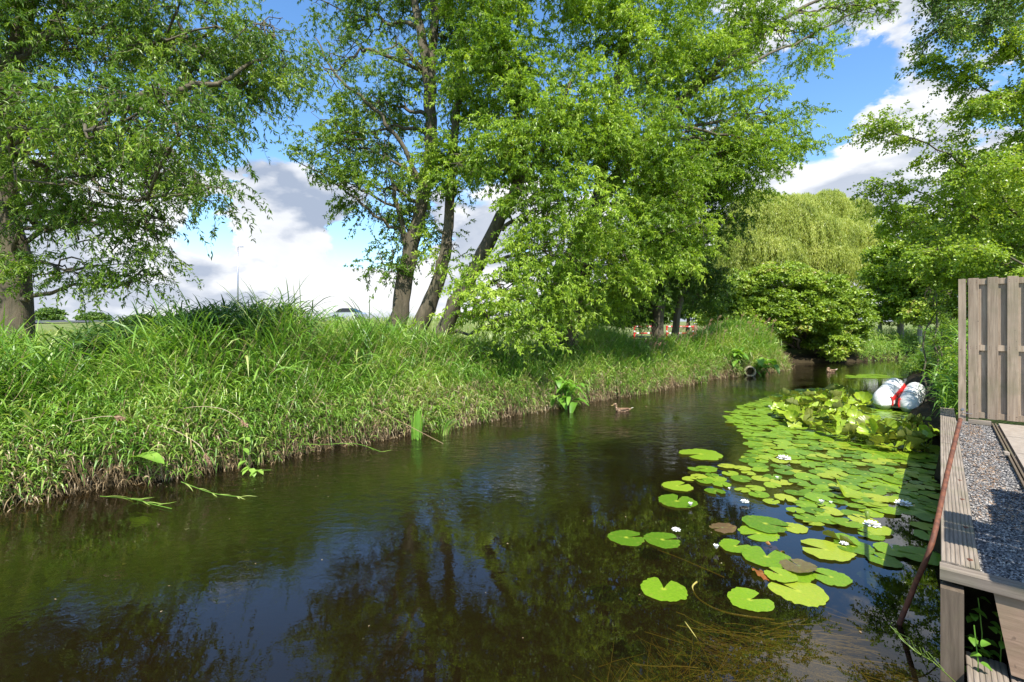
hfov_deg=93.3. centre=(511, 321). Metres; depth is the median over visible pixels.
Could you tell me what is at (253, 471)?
bindweed
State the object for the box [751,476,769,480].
lily pad
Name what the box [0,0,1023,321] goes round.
sky
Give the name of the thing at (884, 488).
lily pad
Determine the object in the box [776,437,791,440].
lily pad
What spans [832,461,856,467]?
lily pad
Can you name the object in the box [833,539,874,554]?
lily pad
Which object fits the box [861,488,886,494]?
lily pad
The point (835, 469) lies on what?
lily pad
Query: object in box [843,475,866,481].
lily pad
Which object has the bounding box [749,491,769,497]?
lily pad
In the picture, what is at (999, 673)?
step
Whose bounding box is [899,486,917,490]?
lily pad
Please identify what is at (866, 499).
lily pad
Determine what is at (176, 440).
bank herbs
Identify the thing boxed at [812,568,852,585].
lily pad
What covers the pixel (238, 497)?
fallen reed
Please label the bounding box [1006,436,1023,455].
paving slab
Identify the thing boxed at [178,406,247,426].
dead reed
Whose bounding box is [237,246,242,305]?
street lamp
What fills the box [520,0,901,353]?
leaning willow
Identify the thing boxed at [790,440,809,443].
lily pad
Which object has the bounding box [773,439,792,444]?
lily pad
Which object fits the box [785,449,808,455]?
lily pad
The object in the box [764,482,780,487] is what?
lily pad
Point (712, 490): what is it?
lily pad
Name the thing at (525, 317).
background tree
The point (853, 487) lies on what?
lily pad
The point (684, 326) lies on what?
reed plumes
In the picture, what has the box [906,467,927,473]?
lily pad
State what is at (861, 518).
lily pad
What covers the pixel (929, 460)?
lily pad
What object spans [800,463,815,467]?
lily pad
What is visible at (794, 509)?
lily pad
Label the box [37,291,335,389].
dark reeds
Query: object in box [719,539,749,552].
lily pad
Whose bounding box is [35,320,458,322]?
road
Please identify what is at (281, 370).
reed stems
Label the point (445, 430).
water grass
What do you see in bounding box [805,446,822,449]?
lily pad
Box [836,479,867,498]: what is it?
lily pad
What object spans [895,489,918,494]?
lily pad
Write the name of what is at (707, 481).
lily pad
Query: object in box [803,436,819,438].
lily pad
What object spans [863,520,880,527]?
water lily
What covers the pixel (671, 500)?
lily pad
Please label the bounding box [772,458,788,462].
lily pad
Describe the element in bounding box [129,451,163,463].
butterbur
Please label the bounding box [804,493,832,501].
lily pad
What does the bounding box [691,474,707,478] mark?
lily pad
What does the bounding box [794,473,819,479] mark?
lily pad
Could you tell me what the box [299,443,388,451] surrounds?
fallen reed
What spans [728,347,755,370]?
dock
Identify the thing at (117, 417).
dead reed
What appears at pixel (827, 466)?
lily pad
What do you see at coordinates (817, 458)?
lily pad
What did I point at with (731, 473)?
lily pad
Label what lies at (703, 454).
lily pad
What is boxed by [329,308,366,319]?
car
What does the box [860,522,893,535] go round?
lily pad
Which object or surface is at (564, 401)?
dock
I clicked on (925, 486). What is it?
lily pad
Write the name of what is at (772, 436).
lily pad
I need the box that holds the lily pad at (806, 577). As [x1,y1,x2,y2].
[782,568,814,582]
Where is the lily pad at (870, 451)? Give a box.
[865,450,878,453]
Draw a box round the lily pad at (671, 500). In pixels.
[658,494,697,507]
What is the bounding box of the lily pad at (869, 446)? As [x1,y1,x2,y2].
[861,445,880,447]
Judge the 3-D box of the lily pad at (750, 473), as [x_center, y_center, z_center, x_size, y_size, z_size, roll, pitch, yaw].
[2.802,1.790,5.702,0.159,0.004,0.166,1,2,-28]
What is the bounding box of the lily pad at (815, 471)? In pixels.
[808,469,823,473]
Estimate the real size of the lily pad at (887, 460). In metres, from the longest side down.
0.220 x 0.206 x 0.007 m
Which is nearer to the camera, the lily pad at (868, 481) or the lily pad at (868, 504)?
the lily pad at (868, 504)
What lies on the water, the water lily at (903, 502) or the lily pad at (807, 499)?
the lily pad at (807, 499)
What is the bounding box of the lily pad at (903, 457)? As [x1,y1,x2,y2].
[893,456,909,459]
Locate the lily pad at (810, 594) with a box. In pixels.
[768,581,828,606]
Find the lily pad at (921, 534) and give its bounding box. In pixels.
[913,529,930,540]
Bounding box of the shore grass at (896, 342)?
[852,323,950,361]
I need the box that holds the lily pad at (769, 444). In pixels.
[760,442,775,445]
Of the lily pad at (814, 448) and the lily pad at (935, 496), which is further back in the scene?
the lily pad at (814, 448)
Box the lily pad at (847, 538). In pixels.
[822,530,860,545]
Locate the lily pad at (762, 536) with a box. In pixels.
[737,525,779,541]
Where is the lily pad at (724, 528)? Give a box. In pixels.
[709,523,736,533]
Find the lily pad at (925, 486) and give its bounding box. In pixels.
[912,485,935,489]
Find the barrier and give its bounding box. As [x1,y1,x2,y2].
[666,326,693,336]
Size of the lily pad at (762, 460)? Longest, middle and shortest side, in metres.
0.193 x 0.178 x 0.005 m
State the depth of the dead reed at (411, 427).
7.23 m
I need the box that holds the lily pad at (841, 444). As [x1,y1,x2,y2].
[830,442,850,446]
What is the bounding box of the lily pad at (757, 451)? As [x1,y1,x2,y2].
[747,450,764,453]
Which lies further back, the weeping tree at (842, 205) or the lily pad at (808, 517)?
the weeping tree at (842, 205)
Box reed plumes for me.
[633,313,776,355]
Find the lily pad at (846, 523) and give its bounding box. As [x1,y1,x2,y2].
[830,517,864,527]
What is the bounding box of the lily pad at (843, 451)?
[835,449,854,452]
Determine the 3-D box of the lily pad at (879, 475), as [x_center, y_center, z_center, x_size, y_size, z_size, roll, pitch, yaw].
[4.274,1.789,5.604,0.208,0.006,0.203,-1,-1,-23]
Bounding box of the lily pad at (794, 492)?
[784,490,804,495]
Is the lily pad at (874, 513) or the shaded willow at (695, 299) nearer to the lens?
the lily pad at (874, 513)
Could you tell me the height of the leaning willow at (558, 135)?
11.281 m
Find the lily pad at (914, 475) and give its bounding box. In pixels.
[906,472,931,478]
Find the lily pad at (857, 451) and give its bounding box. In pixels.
[847,449,864,453]
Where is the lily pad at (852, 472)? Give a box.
[846,470,860,474]
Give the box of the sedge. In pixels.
[901,318,967,418]
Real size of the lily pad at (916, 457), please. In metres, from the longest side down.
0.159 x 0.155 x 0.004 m
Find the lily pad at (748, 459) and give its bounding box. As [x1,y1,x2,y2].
[739,457,755,462]
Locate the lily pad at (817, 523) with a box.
[803,520,824,525]
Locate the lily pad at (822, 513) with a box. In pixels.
[813,511,830,515]
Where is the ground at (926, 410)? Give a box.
[0,320,1023,658]
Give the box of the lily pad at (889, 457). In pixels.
[882,455,898,458]
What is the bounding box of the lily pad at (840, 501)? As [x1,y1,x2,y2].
[831,498,847,503]
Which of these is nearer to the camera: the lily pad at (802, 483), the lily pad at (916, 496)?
the lily pad at (916, 496)
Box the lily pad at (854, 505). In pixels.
[846,503,866,507]
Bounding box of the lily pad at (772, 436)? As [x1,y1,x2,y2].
[764,435,778,437]
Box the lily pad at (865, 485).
[857,483,873,487]
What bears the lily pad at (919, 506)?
on the water
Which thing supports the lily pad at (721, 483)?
on the water
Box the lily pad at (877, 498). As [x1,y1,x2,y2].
[863,493,889,501]
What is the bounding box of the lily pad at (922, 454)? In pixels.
[912,452,935,456]
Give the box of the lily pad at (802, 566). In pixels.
[779,558,816,572]
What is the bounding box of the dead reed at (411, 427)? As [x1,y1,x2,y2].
[376,409,442,443]
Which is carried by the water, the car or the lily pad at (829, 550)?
the lily pad at (829, 550)
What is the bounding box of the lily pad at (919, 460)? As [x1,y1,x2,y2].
[910,458,927,461]
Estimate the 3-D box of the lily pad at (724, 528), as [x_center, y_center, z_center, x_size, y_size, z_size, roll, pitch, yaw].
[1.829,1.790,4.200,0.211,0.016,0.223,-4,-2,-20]
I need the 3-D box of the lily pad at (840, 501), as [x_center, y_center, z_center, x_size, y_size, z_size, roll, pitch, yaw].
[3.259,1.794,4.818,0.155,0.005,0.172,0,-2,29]
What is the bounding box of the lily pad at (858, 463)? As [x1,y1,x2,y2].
[852,461,866,465]
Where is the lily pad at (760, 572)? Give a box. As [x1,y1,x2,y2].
[751,567,773,580]
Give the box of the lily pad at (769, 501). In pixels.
[763,498,779,503]
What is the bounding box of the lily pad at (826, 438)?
[816,436,832,440]
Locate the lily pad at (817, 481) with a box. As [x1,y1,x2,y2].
[810,478,836,484]
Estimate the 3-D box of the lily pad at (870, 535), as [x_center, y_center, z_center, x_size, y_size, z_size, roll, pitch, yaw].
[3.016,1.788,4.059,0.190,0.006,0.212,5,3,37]
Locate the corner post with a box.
[940,581,963,681]
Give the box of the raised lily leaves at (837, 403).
[769,383,939,453]
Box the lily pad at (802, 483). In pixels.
[789,479,810,486]
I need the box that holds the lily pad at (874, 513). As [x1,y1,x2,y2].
[858,508,883,517]
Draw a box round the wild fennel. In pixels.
[890,623,954,681]
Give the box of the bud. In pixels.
[864,510,869,519]
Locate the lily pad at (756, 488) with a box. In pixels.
[746,485,765,490]
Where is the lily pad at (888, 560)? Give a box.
[865,552,902,567]
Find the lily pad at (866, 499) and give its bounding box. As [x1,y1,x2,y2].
[850,496,874,503]
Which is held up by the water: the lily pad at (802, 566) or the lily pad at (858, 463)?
the lily pad at (858, 463)
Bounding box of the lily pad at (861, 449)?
[855,448,870,451]
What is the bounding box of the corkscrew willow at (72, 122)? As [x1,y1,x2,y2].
[0,0,345,341]
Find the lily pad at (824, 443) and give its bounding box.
[820,442,836,444]
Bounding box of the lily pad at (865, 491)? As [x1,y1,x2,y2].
[856,490,872,492]
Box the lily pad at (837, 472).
[825,470,848,475]
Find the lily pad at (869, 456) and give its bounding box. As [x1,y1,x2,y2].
[861,453,885,459]
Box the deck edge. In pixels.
[940,407,980,583]
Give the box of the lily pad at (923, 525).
[910,521,932,530]
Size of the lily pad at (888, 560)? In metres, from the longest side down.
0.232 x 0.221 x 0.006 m
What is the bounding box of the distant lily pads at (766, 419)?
[723,374,908,438]
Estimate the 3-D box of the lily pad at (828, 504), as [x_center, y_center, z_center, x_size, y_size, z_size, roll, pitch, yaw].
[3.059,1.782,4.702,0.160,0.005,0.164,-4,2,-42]
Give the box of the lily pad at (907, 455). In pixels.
[900,454,912,457]
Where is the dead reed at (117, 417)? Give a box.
[52,414,125,429]
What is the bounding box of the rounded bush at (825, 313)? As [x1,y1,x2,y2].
[699,260,881,362]
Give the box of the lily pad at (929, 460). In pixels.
[921,459,936,461]
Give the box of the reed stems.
[0,313,777,470]
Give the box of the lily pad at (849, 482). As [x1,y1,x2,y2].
[838,479,862,486]
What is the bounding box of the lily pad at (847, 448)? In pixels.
[839,447,855,449]
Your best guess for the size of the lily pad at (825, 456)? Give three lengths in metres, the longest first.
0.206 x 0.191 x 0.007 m
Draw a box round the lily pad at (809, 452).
[797,449,813,453]
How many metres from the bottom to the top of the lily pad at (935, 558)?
0.007 m
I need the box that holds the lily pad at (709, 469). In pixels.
[696,466,716,471]
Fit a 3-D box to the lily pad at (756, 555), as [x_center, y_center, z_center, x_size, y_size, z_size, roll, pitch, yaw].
[1.930,1.784,3.659,0.358,0.008,0.332,0,0,30]
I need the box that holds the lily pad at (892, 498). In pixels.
[884,496,908,501]
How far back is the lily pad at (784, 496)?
4.88 m
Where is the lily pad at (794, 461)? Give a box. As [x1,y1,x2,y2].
[787,459,801,462]
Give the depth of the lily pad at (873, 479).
5.47 m
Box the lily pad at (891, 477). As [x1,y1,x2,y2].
[887,476,905,481]
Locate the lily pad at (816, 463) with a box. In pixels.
[807,461,823,465]
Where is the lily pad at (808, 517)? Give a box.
[793,513,819,521]
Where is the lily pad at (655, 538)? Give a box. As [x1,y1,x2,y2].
[643,532,679,548]
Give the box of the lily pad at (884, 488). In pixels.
[875,485,896,491]
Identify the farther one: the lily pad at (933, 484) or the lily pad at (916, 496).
the lily pad at (933, 484)
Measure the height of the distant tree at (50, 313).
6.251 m
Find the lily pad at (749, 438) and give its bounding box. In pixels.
[746,437,763,440]
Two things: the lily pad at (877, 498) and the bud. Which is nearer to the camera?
the bud
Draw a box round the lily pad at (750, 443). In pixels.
[743,442,763,446]
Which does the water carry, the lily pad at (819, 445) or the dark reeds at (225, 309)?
the lily pad at (819, 445)
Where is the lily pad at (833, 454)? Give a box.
[826,452,840,456]
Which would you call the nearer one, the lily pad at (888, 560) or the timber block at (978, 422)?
the lily pad at (888, 560)
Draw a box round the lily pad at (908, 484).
[900,483,917,488]
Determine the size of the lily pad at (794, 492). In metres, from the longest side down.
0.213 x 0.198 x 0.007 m
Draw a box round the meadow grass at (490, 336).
[37,315,916,427]
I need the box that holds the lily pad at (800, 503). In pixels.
[793,500,817,507]
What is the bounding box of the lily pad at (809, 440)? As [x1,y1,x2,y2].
[798,439,819,443]
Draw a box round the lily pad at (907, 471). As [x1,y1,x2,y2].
[897,469,918,473]
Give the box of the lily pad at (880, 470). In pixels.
[869,468,894,473]
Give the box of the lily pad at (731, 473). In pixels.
[722,471,738,475]
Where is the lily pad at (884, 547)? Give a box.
[873,542,912,556]
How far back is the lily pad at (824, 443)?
7.08 m
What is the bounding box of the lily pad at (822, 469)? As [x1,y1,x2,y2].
[815,467,829,472]
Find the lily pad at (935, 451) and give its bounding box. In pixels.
[925,449,939,453]
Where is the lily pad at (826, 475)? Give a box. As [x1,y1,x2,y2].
[817,473,839,478]
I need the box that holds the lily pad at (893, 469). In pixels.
[875,466,896,471]
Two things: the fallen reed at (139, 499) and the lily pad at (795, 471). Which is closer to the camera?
the fallen reed at (139, 499)
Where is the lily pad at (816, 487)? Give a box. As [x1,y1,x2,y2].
[804,485,828,491]
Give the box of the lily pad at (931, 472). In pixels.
[924,470,934,474]
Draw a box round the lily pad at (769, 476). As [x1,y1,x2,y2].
[763,474,781,479]
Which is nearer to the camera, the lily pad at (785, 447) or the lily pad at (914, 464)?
the lily pad at (914, 464)
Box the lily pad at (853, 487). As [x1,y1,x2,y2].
[843,485,860,489]
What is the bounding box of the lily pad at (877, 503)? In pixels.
[869,501,888,506]
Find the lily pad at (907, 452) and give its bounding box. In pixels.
[900,451,920,455]
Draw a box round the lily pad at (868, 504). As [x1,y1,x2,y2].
[857,501,876,506]
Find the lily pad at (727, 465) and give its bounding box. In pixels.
[717,463,734,467]
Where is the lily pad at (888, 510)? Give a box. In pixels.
[871,505,901,514]
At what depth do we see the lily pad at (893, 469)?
5.90 m
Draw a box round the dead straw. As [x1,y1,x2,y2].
[0,312,794,511]
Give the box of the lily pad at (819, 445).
[810,444,829,447]
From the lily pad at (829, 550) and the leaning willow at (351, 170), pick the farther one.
the leaning willow at (351, 170)
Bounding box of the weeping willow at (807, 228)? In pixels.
[710,188,888,294]
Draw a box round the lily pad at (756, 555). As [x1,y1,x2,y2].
[741,546,792,567]
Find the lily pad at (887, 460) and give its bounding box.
[878,458,895,462]
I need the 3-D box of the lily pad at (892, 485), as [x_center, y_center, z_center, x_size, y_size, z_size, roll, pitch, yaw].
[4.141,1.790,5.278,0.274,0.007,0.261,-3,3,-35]
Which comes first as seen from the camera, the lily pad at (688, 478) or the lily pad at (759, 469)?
the lily pad at (688, 478)
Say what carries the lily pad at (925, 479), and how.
on the water
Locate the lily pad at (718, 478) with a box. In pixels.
[707,476,726,481]
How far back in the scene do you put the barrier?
26.97 m
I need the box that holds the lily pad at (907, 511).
[895,506,927,514]
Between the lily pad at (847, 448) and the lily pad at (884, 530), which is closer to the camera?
the lily pad at (884, 530)
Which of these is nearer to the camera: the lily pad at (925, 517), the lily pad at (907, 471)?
the lily pad at (925, 517)
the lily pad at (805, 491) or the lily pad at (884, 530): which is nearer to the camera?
the lily pad at (884, 530)
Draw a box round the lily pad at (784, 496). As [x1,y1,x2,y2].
[774,494,796,501]
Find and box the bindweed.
[237,437,263,476]
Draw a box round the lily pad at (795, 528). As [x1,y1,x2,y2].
[785,522,807,532]
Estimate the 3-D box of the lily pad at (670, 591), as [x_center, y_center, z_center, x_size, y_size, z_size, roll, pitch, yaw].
[1.013,1.789,3.226,0.307,0.007,0.284,0,0,20]
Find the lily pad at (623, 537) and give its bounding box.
[607,530,644,545]
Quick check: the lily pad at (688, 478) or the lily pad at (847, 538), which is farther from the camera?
the lily pad at (688, 478)
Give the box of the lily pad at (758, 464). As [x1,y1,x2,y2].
[748,462,768,468]
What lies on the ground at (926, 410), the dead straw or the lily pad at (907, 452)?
the dead straw
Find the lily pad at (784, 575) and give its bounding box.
[764,567,797,582]
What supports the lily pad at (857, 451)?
on the water
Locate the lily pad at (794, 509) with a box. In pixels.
[786,507,804,512]
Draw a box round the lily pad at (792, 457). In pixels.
[778,455,800,458]
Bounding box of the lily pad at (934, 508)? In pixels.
[924,505,936,511]
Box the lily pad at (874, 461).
[862,459,885,463]
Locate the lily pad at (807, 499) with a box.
[799,497,816,502]
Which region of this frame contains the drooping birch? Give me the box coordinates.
[898,0,1023,66]
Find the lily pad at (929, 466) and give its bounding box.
[920,464,935,468]
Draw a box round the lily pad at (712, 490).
[704,488,725,493]
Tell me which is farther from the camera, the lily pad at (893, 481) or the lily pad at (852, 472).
the lily pad at (852, 472)
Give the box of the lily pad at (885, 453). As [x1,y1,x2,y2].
[874,452,893,455]
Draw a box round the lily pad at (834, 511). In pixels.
[820,506,843,515]
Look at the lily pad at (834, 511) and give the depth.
4.54 m
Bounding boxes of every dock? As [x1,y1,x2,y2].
[541,376,588,412]
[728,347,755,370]
[751,357,779,375]
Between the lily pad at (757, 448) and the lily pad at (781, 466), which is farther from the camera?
the lily pad at (757, 448)
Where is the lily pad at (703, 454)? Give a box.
[679,448,722,459]
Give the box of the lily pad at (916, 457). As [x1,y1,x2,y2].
[911,455,925,458]
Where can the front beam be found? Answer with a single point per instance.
(1009, 596)
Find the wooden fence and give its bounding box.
[958,276,1023,422]
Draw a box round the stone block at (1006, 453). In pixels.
[1002,451,1009,455]
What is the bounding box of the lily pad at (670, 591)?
[640,577,687,601]
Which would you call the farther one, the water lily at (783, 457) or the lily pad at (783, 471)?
the water lily at (783, 457)
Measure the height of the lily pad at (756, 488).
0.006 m
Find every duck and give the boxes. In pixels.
[611,403,632,411]
[826,367,836,371]
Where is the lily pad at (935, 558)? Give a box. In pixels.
[898,546,940,565]
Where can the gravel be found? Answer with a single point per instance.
(992, 545)
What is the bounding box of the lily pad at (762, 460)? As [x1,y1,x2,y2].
[756,459,768,462]
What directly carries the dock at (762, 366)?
in the water
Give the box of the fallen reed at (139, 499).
[100,496,172,508]
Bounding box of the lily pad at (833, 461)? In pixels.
[825,460,838,462]
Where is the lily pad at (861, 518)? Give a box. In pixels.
[847,514,878,523]
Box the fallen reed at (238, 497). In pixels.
[182,482,250,499]
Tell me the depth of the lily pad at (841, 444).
7.00 m
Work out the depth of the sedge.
7.70 m
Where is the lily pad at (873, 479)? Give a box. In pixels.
[864,477,879,480]
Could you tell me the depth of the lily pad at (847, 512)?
4.52 m
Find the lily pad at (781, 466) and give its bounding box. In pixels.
[770,464,792,469]
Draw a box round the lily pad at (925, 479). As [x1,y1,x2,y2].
[918,477,936,481]
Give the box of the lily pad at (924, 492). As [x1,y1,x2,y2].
[917,490,939,495]
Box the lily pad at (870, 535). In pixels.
[858,528,884,540]
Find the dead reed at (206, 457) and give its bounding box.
[155,425,210,463]
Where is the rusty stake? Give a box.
[896,418,962,625]
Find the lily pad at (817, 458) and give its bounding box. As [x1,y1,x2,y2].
[805,456,825,460]
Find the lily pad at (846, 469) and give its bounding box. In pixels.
[836,466,859,471]
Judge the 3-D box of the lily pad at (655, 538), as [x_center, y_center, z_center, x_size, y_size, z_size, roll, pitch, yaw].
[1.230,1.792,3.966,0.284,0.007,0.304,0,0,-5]
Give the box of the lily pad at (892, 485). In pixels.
[875,480,903,489]
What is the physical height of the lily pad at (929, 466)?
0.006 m
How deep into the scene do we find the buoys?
9.76 m
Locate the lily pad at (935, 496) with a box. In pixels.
[927,494,939,498]
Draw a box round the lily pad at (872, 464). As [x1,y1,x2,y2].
[866,462,881,466]
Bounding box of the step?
[965,651,1023,681]
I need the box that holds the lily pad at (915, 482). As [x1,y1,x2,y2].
[909,480,922,484]
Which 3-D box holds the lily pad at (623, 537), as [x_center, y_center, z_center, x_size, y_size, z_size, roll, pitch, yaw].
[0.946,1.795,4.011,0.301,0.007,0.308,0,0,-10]
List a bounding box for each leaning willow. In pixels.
[265,0,533,329]
[394,19,513,338]
[403,0,665,371]
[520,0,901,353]
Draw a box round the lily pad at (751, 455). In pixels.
[744,453,757,456]
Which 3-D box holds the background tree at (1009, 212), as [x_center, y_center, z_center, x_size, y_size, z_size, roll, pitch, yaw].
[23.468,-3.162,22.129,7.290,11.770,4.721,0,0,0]
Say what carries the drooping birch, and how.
on the ground at (926, 410)
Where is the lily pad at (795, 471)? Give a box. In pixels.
[790,469,805,472]
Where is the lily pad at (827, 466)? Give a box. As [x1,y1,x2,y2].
[821,465,837,468]
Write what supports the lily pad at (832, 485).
on the water
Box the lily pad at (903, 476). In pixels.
[894,475,910,479]
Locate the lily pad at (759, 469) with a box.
[751,467,768,471]
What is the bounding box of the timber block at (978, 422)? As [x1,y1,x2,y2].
[968,419,990,425]
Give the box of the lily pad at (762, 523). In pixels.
[742,515,788,532]
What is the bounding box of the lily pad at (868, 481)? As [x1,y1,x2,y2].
[863,479,882,485]
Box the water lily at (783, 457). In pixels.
[777,455,790,459]
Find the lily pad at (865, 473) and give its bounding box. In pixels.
[854,470,873,476]
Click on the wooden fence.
(995, 346)
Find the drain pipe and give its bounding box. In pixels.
[743,365,755,375]
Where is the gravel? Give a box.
[956,420,1023,582]
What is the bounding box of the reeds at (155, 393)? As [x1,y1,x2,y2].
[0,275,791,504]
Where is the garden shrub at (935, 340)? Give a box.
[916,281,966,402]
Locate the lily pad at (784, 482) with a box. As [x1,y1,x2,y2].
[770,479,792,484]
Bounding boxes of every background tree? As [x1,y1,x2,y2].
[518,282,651,332]
[603,246,712,330]
[853,201,948,340]
[884,209,1018,350]
[938,133,1023,275]
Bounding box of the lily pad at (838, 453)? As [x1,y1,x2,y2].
[827,451,842,454]
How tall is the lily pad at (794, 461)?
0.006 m
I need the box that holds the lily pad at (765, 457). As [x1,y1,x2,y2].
[758,455,774,459]
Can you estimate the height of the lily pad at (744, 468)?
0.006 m
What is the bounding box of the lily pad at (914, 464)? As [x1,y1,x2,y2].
[901,462,921,466]
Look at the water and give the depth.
3.52 m
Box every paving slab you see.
[998,423,1023,438]
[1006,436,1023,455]
[1016,453,1023,470]
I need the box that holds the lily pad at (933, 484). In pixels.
[922,481,940,486]
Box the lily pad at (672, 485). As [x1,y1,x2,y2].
[662,481,692,490]
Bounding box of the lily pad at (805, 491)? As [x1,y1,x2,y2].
[799,489,821,493]
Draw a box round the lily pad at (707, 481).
[697,478,713,483]
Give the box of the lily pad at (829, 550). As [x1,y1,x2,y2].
[801,539,855,561]
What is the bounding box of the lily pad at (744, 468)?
[733,465,750,470]
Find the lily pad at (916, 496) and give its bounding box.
[909,493,928,498]
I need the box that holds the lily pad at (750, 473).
[741,471,755,474]
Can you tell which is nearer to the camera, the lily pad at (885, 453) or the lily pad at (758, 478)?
the lily pad at (758, 478)
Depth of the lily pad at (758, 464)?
6.00 m
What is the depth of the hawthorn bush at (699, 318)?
24.02 m
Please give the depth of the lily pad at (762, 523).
4.26 m
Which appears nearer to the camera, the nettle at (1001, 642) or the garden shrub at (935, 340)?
the nettle at (1001, 642)
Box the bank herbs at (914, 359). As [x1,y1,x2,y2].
[911,335,967,414]
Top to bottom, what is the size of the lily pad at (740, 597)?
0.006 m
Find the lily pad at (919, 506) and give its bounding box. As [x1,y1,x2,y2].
[897,502,930,510]
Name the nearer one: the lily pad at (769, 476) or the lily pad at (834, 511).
the lily pad at (834, 511)
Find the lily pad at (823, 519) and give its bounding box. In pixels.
[815,516,838,523]
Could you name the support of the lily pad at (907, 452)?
on the water
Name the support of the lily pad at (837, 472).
on the water
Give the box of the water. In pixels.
[0,358,1008,681]
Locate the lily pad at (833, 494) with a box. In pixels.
[822,492,844,497]
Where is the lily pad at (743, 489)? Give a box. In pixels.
[734,487,750,491]
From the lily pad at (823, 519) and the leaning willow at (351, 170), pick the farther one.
the leaning willow at (351, 170)
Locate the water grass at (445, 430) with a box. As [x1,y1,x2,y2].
[438,415,466,435]
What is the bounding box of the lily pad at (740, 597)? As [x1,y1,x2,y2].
[727,587,774,611]
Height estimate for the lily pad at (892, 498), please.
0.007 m
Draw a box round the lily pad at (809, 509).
[801,507,824,513]
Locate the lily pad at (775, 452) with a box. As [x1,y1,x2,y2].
[767,450,788,454]
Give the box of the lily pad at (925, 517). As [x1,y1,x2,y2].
[915,513,934,521]
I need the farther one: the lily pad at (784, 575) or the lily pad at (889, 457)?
the lily pad at (889, 457)
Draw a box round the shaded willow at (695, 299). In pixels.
[590,155,772,341]
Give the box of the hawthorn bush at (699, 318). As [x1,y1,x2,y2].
[687,268,745,328]
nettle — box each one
[964,625,992,672]
[965,596,998,657]
[968,608,1004,661]
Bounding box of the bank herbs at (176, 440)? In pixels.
[0,346,770,487]
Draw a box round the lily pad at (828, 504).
[816,501,835,506]
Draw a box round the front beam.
[940,562,1023,678]
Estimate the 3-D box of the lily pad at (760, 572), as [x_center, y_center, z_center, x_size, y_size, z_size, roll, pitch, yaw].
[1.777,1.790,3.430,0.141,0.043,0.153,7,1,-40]
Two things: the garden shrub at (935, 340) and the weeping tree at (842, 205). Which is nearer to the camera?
the garden shrub at (935, 340)
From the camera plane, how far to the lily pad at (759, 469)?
5.81 m
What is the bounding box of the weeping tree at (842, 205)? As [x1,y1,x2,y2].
[814,188,881,228]
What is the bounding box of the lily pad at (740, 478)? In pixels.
[731,475,751,481]
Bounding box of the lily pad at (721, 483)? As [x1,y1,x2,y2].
[712,481,730,486]
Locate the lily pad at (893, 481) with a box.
[882,478,905,484]
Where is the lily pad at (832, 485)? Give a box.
[828,483,846,488]
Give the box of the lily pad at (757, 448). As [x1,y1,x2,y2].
[748,446,762,449]
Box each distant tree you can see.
[35,307,69,320]
[72,311,111,319]
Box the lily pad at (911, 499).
[891,494,922,502]
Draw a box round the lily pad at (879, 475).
[869,473,890,477]
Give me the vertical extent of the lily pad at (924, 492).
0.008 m
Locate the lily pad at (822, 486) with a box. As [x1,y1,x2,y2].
[816,484,834,489]
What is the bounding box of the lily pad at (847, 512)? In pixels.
[840,509,864,517]
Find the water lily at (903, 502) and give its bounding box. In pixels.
[895,499,912,505]
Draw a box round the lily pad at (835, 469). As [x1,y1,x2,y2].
[828,467,842,470]
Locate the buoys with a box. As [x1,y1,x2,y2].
[872,378,929,412]
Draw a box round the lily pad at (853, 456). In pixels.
[843,454,862,458]
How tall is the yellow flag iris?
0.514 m
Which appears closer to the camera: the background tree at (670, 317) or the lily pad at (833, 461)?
the lily pad at (833, 461)
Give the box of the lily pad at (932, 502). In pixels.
[917,498,937,505]
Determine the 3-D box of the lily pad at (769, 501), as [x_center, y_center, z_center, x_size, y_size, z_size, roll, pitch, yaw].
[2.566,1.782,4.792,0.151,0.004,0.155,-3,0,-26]
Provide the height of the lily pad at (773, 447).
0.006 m
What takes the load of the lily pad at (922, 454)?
on the water
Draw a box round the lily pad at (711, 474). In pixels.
[705,473,718,476]
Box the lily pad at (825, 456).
[816,454,833,458]
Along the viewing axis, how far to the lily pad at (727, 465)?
5.97 m
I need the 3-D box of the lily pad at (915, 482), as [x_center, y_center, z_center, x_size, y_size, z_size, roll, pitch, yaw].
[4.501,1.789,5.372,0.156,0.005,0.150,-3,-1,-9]
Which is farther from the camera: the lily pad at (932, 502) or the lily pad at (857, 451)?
the lily pad at (857, 451)
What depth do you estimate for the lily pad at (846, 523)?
4.25 m
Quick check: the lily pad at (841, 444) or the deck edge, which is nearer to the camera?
the deck edge
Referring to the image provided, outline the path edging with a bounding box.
[991,423,1023,488]
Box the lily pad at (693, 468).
[688,467,700,470]
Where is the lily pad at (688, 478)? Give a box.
[682,476,696,480]
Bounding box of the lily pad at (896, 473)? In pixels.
[891,472,910,476]
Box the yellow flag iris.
[411,407,423,439]
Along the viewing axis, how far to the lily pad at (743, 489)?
5.15 m
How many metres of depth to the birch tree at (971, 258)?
9.73 m
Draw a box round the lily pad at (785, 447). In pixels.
[777,444,796,449]
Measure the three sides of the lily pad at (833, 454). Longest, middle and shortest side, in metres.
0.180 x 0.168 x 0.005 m
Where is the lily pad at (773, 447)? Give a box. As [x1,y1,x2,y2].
[768,446,782,448]
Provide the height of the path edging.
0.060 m
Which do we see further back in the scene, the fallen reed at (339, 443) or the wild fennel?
the fallen reed at (339, 443)
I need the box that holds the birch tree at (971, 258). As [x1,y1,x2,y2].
[833,0,1023,310]
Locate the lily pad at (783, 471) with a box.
[774,469,794,474]

